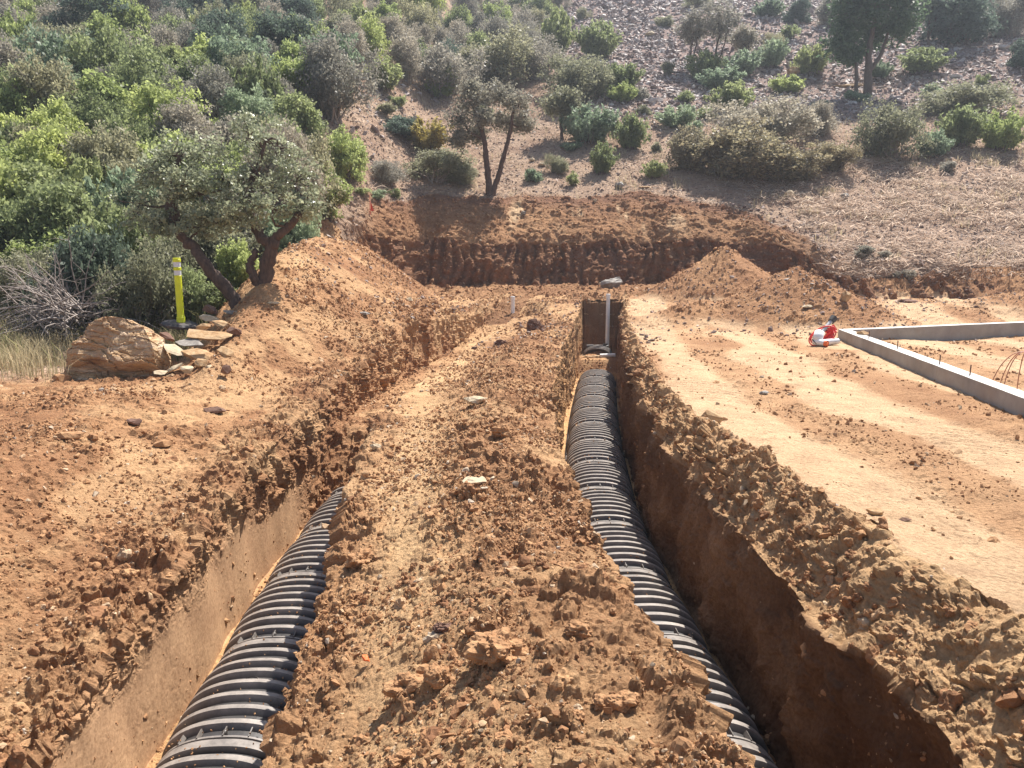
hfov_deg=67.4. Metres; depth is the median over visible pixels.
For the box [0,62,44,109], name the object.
shrub
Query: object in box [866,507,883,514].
rock
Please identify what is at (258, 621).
drain chamber
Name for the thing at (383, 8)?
shrub
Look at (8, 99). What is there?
shrub
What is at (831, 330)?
red hose
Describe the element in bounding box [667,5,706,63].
slim tree
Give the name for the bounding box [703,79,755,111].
shrub
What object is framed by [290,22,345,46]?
shrub
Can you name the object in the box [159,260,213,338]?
shrub
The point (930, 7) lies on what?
slim tree
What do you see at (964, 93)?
shrub
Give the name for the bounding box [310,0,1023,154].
scree
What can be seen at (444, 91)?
shrub
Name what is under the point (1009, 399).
foundation wall
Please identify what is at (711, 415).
rock
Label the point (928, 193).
straw mulch
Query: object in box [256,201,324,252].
shrub
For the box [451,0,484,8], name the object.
shrub
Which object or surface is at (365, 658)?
tile chip
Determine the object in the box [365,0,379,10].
shrub
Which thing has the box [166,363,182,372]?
rock slab
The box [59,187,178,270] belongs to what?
shrub
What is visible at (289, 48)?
shrub
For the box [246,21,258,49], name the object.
shrub
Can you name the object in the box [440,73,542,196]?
forked tree
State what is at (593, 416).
drain chamber
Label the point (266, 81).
shrub
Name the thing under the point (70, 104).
shrub
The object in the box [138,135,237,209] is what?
shrub
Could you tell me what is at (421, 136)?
shrub
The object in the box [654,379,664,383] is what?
rock
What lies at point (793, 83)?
shrub
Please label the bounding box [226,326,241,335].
rock slab
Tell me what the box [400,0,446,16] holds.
shrub
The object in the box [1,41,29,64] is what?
shrub
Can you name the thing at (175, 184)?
oak tree
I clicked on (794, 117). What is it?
shrub
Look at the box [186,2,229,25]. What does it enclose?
shrub
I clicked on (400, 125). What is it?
shrub
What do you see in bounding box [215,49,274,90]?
shrub
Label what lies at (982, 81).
tuft
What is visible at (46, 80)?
shrub
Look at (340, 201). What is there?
shrub
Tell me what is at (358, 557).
soil clod
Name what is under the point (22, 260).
shrub
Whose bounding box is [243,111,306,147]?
shrub
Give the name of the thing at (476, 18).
shrub
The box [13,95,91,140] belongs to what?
shrub
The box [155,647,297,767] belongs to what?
drain chamber
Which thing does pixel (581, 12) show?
shrub
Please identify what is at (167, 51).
shrub
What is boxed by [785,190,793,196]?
rock
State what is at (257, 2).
shrub
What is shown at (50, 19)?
shrub
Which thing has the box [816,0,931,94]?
juniper tree
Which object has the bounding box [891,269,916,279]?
tuft
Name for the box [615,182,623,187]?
rock
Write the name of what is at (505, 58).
shrub
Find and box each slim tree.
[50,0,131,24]
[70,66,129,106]
[534,83,589,140]
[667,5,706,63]
[692,0,744,63]
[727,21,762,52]
[912,0,943,45]
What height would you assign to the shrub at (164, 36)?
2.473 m
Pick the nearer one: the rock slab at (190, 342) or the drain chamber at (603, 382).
the rock slab at (190, 342)
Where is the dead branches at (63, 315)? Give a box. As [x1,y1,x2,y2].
[0,225,162,343]
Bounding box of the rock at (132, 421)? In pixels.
[126,418,141,424]
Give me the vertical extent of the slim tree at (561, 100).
2.576 m
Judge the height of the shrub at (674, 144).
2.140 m
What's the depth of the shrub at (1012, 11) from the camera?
46.24 m
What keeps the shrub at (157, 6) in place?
on the hillside
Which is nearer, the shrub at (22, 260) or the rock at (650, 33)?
the shrub at (22, 260)
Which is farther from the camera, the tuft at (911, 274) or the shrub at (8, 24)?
the shrub at (8, 24)
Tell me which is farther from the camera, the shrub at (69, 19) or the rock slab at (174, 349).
the shrub at (69, 19)
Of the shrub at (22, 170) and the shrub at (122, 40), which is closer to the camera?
the shrub at (22, 170)
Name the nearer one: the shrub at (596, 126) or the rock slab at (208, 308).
the rock slab at (208, 308)
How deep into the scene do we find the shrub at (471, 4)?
58.96 m
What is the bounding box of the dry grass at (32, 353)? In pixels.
[0,252,214,382]
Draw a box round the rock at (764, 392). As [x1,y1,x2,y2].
[759,390,768,394]
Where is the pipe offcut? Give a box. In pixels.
[822,338,839,344]
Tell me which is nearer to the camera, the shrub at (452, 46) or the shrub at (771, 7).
the shrub at (452, 46)
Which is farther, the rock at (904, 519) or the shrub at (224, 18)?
the shrub at (224, 18)
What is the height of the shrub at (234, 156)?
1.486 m
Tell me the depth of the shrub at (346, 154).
24.03 m
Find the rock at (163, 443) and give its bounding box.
[153,439,172,446]
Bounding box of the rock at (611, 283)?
[600,276,621,288]
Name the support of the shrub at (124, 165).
on the ground at (736, 571)
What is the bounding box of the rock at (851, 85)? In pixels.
[835,83,862,86]
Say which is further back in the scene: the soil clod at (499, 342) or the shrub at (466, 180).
the shrub at (466, 180)
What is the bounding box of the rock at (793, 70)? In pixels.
[787,67,800,74]
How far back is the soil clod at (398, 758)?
2.95 m
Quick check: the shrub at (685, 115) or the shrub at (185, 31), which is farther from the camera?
the shrub at (685, 115)
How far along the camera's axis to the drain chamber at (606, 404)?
14.39 m
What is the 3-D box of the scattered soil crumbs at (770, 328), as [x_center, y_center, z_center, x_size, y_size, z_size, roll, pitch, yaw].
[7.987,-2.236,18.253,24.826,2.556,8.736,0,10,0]
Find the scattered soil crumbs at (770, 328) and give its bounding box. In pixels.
[282,234,1020,367]
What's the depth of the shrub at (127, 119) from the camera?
20.12 m
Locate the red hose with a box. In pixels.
[808,325,836,345]
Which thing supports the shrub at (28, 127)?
on the ground at (736, 571)
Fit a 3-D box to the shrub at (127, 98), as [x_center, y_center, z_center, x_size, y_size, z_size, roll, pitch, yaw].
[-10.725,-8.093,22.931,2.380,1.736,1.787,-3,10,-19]
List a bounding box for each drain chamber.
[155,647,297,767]
[159,752,262,767]
[219,578,325,661]
[264,530,330,588]
[299,495,341,536]
[327,486,343,499]
[564,423,624,458]
[565,441,630,482]
[566,409,621,439]
[568,396,618,423]
[571,386,617,410]
[573,462,636,505]
[574,377,616,399]
[576,369,615,387]
[581,490,651,543]
[583,343,611,355]
[594,526,671,587]
[623,574,711,656]
[673,644,774,763]
[754,755,777,767]
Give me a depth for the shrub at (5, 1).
34.74 m
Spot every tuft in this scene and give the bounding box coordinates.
[354,187,372,195]
[371,189,387,200]
[376,101,397,114]
[385,188,400,198]
[387,95,406,107]
[523,167,543,182]
[558,141,583,150]
[565,170,578,185]
[633,85,650,99]
[634,104,652,114]
[650,141,661,150]
[654,14,674,26]
[660,60,675,75]
[674,89,695,102]
[686,120,702,133]
[695,105,714,118]
[777,23,803,39]
[844,89,870,101]
[854,245,875,257]
[877,250,894,257]
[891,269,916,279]
[920,82,942,95]
[937,160,956,171]
[974,73,990,86]
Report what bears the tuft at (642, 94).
on the hillside
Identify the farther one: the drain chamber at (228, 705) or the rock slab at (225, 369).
the rock slab at (225, 369)
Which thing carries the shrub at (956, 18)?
on the hillside
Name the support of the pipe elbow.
on the ground at (736, 571)
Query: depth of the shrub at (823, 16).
52.51 m
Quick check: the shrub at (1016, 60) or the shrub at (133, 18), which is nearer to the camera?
the shrub at (133, 18)
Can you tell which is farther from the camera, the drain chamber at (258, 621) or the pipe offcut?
the pipe offcut
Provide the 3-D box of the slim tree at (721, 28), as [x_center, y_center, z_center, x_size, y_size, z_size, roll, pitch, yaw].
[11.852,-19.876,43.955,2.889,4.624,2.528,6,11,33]
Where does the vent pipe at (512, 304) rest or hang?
on the ground at (736, 571)
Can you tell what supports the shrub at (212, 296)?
on the ground at (736, 571)
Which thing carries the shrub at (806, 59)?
on the hillside
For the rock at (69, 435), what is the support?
on the ground at (736, 571)
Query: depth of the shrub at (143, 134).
19.62 m
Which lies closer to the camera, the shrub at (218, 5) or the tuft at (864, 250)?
the tuft at (864, 250)
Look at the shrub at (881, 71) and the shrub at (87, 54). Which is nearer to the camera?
the shrub at (87, 54)
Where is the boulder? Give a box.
[63,316,173,380]
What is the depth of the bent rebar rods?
9.21 m
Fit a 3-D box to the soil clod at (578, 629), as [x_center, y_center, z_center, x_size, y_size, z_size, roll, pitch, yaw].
[0.288,1.071,3.316,0.093,0.085,0.117,-8,12,-39]
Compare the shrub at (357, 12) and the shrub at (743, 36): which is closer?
the shrub at (357, 12)
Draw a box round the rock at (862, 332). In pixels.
[856,331,868,334]
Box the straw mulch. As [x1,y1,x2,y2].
[737,139,1023,280]
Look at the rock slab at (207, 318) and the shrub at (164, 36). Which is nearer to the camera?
the rock slab at (207, 318)
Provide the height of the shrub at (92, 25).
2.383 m
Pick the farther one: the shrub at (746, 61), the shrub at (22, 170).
the shrub at (746, 61)
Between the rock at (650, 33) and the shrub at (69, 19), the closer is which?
the shrub at (69, 19)
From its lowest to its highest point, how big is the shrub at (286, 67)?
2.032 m
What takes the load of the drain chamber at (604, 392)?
on the ground at (736, 571)
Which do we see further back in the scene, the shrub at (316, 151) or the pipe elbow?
the shrub at (316, 151)
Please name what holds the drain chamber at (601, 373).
on the ground at (736, 571)
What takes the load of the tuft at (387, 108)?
on the hillside
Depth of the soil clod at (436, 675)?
3.27 m
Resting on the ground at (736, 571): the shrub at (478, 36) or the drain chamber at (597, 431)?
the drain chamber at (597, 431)
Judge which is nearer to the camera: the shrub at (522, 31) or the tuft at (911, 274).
the tuft at (911, 274)
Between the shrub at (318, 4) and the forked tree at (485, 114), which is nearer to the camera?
the forked tree at (485, 114)
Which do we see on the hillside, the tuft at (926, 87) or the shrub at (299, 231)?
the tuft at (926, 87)
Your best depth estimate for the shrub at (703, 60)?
42.86 m
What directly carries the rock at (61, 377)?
on the ground at (736, 571)
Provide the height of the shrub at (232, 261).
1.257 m
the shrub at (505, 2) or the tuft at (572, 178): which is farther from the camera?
the shrub at (505, 2)
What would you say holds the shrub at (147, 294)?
on the ground at (736, 571)
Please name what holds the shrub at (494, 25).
on the hillside
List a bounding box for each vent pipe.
[511,296,514,312]
[605,294,609,344]
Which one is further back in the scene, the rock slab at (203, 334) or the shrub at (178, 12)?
the shrub at (178, 12)
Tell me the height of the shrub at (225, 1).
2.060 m
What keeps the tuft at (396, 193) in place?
on the hillside
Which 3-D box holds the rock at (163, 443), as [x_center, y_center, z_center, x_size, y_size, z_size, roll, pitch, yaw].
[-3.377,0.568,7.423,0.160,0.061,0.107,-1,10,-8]
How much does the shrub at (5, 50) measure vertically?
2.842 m
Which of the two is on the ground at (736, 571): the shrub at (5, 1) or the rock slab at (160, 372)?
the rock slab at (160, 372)
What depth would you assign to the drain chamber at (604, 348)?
20.70 m
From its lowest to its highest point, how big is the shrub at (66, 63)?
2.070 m
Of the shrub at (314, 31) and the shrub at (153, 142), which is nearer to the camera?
the shrub at (153, 142)
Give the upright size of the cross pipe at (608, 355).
0.116 m
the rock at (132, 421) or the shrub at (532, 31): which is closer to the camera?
the rock at (132, 421)
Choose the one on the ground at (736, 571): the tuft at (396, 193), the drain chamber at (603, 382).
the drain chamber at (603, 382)
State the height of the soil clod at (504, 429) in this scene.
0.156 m
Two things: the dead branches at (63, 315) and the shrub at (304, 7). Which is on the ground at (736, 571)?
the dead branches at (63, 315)
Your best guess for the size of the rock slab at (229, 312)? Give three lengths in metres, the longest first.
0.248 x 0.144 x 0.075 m
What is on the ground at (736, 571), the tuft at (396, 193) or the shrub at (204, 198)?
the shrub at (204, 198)
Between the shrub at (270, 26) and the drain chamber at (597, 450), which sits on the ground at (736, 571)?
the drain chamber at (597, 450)
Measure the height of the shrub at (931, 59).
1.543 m
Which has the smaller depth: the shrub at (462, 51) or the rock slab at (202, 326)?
the rock slab at (202, 326)
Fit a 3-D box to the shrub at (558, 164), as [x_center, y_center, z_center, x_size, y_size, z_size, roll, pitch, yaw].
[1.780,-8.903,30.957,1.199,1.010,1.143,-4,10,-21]
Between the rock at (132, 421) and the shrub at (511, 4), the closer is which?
the rock at (132, 421)
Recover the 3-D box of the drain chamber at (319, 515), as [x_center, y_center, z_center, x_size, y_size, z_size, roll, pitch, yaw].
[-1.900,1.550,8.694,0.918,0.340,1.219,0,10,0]
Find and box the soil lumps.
[0,219,1023,767]
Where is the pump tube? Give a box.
[822,315,837,331]
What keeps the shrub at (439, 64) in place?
on the hillside
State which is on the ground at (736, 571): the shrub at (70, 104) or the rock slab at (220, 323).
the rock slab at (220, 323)
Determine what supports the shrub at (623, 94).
on the hillside
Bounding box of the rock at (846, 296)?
[841,291,851,301]
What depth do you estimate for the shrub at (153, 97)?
21.25 m
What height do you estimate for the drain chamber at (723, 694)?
0.340 m
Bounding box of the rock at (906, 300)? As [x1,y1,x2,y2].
[898,299,917,302]
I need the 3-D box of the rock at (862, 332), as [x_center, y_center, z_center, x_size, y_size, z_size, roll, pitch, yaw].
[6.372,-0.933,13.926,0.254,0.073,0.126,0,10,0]
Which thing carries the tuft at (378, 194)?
on the hillside
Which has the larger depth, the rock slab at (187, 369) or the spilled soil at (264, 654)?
the rock slab at (187, 369)
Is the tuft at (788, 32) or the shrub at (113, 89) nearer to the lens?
the shrub at (113, 89)
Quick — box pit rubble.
[359,191,823,300]
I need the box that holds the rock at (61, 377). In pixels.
[52,373,71,381]
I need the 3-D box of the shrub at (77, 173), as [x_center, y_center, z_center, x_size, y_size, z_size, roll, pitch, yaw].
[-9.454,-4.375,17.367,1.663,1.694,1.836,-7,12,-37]
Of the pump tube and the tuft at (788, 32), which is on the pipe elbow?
the pump tube
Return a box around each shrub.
[0,0,33,27]
[0,2,20,27]
[0,6,48,46]
[0,28,27,74]
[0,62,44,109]
[0,76,39,119]
[0,111,31,133]
[0,119,18,155]
[0,139,21,164]
[0,149,39,210]
[0,155,63,206]
[0,172,105,257]
[0,213,14,258]
[0,227,67,275]
[0,236,57,313]
[1,33,33,48]
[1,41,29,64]
[1,180,33,251]
[3,46,79,120]
[3,115,73,147]
[5,118,78,177]
[8,0,40,23]
[9,18,95,64]
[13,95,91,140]
[18,18,76,46]
[18,219,132,338]
[19,56,85,94]
[29,21,87,48]
[32,0,60,24]
[33,0,57,14]
[35,88,85,125]
[39,9,84,31]
[49,0,76,11]
[53,4,88,36]
[55,152,114,201]
[56,19,129,78]
[57,120,142,189]
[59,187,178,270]
[73,96,101,114]
[77,85,133,135]
[81,10,143,48]
[82,165,161,215]
[83,64,111,77]
[85,0,118,19]
[87,109,156,139]
[89,110,153,145]
[90,233,190,336]
[98,31,128,54]
[104,44,178,95]
[106,146,157,188]
[107,0,152,38]
[116,20,185,52]
[116,83,174,125]
[116,184,211,261]
[120,33,179,85]
[122,229,203,291]
[127,75,219,141]
[128,128,193,162]
[135,0,162,19]
[137,131,210,169]
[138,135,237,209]
[139,35,181,64]
[144,0,187,23]
[146,95,246,153]
[147,18,198,48]
[149,0,187,37]
[151,11,192,34]
[157,0,194,20]
[157,198,264,283]
[159,50,215,90]
[159,57,238,124]
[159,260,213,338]
[169,31,214,65]
[180,17,229,52]
[182,0,231,13]
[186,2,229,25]
[193,0,232,29]
[194,3,250,39]
[198,281,238,309]
[203,188,273,248]
[206,21,280,77]
[206,137,253,164]
[210,115,246,149]
[214,149,248,188]
[214,237,259,288]
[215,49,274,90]
[217,82,285,133]
[223,0,244,12]
[227,52,286,104]
[230,0,258,15]
[230,1,270,43]
[232,0,263,10]
[234,11,255,40]
[236,36,280,66]
[240,114,331,212]
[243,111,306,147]
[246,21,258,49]
[251,108,348,209]
[252,5,318,54]
[254,72,298,105]
[255,0,285,18]
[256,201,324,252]
[262,50,319,96]
[263,0,293,13]
[266,89,328,139]
[276,0,322,23]
[276,38,306,67]
[288,14,328,36]
[288,27,388,124]
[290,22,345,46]
[297,0,326,19]
[298,25,364,92]
[308,10,354,29]
[314,161,353,222]
[322,0,360,18]
[326,123,369,184]
[331,0,362,10]
[333,11,372,69]
[337,1,380,24]
[355,10,393,62]
[358,55,403,91]
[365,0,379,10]
[365,0,396,4]
[368,157,408,185]
[371,0,401,22]
[378,12,423,52]
[381,114,417,137]
[384,26,427,84]
[394,0,442,44]
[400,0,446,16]
[400,146,476,183]
[405,22,434,46]
[406,115,453,151]
[412,38,433,77]
[413,39,491,97]
[424,56,458,97]
[428,16,472,49]
[429,5,444,24]
[435,0,448,13]
[437,35,461,54]
[440,0,476,33]
[444,160,478,184]
[445,17,465,37]
[448,42,488,75]
[449,0,481,16]
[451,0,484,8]
[461,20,539,86]
[463,28,491,49]
[469,7,488,32]
[474,7,515,43]
[481,0,521,11]
[483,0,512,25]
[487,0,519,21]
[502,14,541,32]
[510,0,537,28]
[515,21,540,36]
[516,32,569,79]
[517,23,546,48]
[518,0,550,6]
[519,0,552,22]
[526,5,548,28]
[531,48,616,99]
[538,5,572,30]
[539,3,577,56]
[541,152,569,173]
[546,0,572,7]
[559,100,621,143]
[573,18,624,57]
[576,6,593,19]
[589,140,619,174]
[605,61,646,89]
[606,79,638,102]
[609,111,651,149]
[639,159,668,178]
[653,102,701,127]
[662,124,722,170]
[665,111,798,178]
[680,0,711,6]
[684,48,727,80]
[694,65,746,89]
[697,90,831,143]
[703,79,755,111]
[719,48,764,73]
[731,139,836,183]
[751,0,787,16]
[753,36,790,67]
[761,30,784,46]
[767,74,805,92]
[780,0,813,23]
[789,43,831,75]
[793,100,842,136]
[811,0,838,26]
[813,140,863,171]
[846,94,940,159]
[872,59,895,77]
[896,45,956,74]
[906,77,1023,115]
[915,0,1008,44]
[915,127,956,156]
[931,102,992,146]
[978,104,1023,151]
[985,0,1023,38]
[1006,37,1023,67]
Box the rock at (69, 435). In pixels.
[53,432,84,439]
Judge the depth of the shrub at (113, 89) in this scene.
22.53 m
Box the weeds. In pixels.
[0,255,218,367]
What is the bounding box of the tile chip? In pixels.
[362,655,369,661]
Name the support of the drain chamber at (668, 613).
on the ground at (736, 571)
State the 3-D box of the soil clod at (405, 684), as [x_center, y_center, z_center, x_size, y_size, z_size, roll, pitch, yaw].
[-0.470,1.336,3.384,0.206,0.126,0.140,1,10,8]
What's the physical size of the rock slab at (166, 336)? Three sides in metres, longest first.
0.231 x 0.180 x 0.086 m
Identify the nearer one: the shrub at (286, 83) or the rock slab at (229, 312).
the rock slab at (229, 312)
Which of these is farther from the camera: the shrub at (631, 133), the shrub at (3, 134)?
the shrub at (631, 133)
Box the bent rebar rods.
[993,351,1023,388]
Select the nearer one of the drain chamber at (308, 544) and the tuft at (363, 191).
the drain chamber at (308, 544)
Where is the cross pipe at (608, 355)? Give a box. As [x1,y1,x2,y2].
[600,353,614,356]
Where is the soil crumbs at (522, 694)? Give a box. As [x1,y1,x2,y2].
[0,228,1023,767]
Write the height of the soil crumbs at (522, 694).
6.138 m
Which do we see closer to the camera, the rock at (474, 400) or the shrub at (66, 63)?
the rock at (474, 400)
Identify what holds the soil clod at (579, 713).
on the ground at (736, 571)
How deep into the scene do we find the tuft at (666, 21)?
54.97 m
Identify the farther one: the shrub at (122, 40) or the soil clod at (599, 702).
the shrub at (122, 40)
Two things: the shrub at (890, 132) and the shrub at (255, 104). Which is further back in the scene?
the shrub at (890, 132)
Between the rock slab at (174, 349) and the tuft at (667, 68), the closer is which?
the rock slab at (174, 349)
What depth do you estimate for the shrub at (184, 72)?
25.12 m
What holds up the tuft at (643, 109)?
on the hillside
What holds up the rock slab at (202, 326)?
on the ground at (736, 571)
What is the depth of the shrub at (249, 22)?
35.24 m
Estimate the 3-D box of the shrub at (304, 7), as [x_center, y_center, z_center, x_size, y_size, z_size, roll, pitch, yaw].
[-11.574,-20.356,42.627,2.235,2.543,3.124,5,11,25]
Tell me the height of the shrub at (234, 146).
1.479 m
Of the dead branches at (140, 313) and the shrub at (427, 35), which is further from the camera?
the shrub at (427, 35)
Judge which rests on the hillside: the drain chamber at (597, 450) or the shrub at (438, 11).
the shrub at (438, 11)
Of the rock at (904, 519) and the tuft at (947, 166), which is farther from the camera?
the tuft at (947, 166)
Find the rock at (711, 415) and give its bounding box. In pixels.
[701,410,723,422]
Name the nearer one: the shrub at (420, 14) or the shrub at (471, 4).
the shrub at (420, 14)
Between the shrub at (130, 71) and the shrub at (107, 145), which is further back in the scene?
the shrub at (130, 71)
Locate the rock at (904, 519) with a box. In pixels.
[899,517,911,520]
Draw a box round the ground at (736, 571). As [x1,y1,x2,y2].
[0,193,1023,767]
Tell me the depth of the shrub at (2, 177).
16.15 m
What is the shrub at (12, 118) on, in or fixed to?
on the ground at (736, 571)
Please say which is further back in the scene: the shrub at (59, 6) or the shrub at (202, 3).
the shrub at (202, 3)
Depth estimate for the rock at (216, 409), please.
8.76 m
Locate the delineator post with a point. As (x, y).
(179, 322)
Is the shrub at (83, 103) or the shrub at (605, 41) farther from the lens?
the shrub at (605, 41)
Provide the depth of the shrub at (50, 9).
35.67 m
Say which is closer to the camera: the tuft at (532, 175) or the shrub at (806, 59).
the tuft at (532, 175)
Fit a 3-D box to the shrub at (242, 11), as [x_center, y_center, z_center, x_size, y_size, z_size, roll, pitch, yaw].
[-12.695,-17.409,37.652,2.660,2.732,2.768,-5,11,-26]
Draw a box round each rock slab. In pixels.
[153,370,167,374]
[159,332,174,341]
[164,344,183,355]
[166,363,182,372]
[176,338,202,346]
[180,365,193,373]
[181,348,212,359]
[187,329,232,339]
[195,358,207,366]
[196,323,210,329]
[199,314,218,321]
[202,304,217,313]
[211,320,230,325]
[217,346,233,356]
[220,365,231,373]
[223,310,233,314]
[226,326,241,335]
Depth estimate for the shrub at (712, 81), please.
40.96 m
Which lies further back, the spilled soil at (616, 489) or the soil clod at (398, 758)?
the spilled soil at (616, 489)
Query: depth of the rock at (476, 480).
5.57 m
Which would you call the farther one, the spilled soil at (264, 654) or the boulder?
the boulder
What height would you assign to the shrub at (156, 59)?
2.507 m
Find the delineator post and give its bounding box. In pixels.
[159,258,198,329]
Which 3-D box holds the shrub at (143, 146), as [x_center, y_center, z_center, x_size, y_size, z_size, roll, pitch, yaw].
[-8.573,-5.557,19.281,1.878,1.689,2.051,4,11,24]
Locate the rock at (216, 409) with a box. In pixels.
[203,406,225,412]
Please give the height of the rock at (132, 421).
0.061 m
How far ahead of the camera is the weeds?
12.73 m
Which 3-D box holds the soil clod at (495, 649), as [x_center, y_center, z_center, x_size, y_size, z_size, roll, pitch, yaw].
[-0.067,1.131,3.277,0.283,0.157,0.230,-5,11,-25]
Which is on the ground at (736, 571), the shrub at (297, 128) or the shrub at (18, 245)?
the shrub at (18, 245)
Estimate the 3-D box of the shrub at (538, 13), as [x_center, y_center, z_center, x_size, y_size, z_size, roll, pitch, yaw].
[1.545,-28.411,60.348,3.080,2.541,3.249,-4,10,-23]
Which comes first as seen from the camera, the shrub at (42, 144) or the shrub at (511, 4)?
the shrub at (42, 144)
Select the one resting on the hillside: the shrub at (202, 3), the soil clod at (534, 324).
the shrub at (202, 3)
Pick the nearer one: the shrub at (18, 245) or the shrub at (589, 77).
the shrub at (18, 245)
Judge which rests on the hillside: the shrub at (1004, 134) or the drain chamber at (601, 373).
the shrub at (1004, 134)
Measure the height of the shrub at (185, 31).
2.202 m
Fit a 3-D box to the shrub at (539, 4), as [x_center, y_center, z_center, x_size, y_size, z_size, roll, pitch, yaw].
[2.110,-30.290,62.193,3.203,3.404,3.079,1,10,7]
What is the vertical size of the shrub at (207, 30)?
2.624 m
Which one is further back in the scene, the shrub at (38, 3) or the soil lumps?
the shrub at (38, 3)
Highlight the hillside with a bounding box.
[159,0,1023,300]
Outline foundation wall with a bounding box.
[838,321,1023,417]
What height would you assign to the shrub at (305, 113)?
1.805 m
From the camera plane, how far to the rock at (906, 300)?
20.60 m
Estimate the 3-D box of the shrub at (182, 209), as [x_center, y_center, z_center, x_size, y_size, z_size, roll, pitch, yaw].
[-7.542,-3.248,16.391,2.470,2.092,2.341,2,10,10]
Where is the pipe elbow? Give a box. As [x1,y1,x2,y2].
[812,330,828,346]
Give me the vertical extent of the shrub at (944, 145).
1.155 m
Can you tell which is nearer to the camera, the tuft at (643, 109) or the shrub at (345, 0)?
the tuft at (643, 109)
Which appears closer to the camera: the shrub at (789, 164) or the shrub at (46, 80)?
the shrub at (46, 80)
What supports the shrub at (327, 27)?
on the hillside
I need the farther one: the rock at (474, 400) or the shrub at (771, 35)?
the shrub at (771, 35)
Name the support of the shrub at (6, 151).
on the ground at (736, 571)
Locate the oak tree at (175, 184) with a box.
[100,106,329,308]
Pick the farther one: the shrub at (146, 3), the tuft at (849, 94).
the shrub at (146, 3)
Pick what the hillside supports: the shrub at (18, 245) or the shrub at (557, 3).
the shrub at (557, 3)
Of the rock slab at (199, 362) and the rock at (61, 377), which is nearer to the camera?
the rock at (61, 377)
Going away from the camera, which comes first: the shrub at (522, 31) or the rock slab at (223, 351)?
the rock slab at (223, 351)
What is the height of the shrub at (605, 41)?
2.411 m
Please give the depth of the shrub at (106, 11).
37.83 m
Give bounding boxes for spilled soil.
[165,495,340,767]
[570,369,768,755]
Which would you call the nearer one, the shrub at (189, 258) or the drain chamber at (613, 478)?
the drain chamber at (613, 478)
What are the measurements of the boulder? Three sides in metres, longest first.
1.389 x 0.923 x 0.899 m
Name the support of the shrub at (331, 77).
on the hillside
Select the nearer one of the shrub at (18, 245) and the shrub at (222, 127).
the shrub at (18, 245)
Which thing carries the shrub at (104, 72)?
on the hillside
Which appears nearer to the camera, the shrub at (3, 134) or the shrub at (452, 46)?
the shrub at (3, 134)
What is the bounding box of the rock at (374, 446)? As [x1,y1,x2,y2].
[369,444,380,448]
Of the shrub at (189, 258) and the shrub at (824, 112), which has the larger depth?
the shrub at (824, 112)
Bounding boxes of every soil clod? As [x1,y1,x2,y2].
[344,548,372,567]
[381,671,423,700]
[386,749,412,767]
[423,662,450,689]
[432,622,451,633]
[463,627,527,669]
[490,422,514,437]
[493,339,506,345]
[526,318,543,330]
[563,619,592,638]
[572,709,584,722]
[591,693,607,710]
[604,690,639,713]
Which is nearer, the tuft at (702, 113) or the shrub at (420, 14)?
the tuft at (702, 113)
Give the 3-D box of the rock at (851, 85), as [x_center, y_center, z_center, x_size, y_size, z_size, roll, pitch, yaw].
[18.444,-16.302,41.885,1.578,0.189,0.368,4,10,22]
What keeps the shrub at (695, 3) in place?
on the hillside
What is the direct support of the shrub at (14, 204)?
on the ground at (736, 571)
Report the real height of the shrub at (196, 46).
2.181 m
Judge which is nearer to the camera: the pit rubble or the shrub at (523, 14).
the pit rubble
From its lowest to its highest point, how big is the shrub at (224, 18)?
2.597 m
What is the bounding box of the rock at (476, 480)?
[462,476,486,483]
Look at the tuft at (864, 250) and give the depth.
23.16 m
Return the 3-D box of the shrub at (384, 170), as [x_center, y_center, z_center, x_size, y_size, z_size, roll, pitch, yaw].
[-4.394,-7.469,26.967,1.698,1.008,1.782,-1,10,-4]
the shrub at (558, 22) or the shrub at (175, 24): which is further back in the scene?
the shrub at (558, 22)
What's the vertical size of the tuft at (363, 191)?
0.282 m
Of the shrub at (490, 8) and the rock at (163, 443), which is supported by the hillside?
the shrub at (490, 8)
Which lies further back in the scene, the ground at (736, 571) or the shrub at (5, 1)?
the shrub at (5, 1)
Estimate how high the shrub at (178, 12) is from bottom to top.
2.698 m
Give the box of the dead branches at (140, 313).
[102,299,154,321]
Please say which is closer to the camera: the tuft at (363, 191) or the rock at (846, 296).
the rock at (846, 296)
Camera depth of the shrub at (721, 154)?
29.09 m
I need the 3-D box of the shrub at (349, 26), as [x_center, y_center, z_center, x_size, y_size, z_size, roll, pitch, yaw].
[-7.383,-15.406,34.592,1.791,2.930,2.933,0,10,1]
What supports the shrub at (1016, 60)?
on the hillside
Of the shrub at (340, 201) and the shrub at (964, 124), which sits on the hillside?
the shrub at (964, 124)
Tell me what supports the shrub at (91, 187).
on the ground at (736, 571)
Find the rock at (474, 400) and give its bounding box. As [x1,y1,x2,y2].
[463,396,487,403]
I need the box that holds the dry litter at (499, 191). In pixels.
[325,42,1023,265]
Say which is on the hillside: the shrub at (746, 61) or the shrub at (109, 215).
the shrub at (746, 61)
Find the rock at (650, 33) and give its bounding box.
[645,31,654,35]
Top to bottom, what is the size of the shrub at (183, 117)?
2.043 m
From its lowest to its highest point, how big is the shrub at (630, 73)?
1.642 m
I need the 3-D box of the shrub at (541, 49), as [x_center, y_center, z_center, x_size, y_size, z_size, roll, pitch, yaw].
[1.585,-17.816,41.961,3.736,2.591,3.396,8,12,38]
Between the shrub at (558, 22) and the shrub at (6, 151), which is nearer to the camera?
the shrub at (6, 151)
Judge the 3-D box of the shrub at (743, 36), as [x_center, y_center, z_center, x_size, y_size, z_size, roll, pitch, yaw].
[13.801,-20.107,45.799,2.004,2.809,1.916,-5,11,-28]

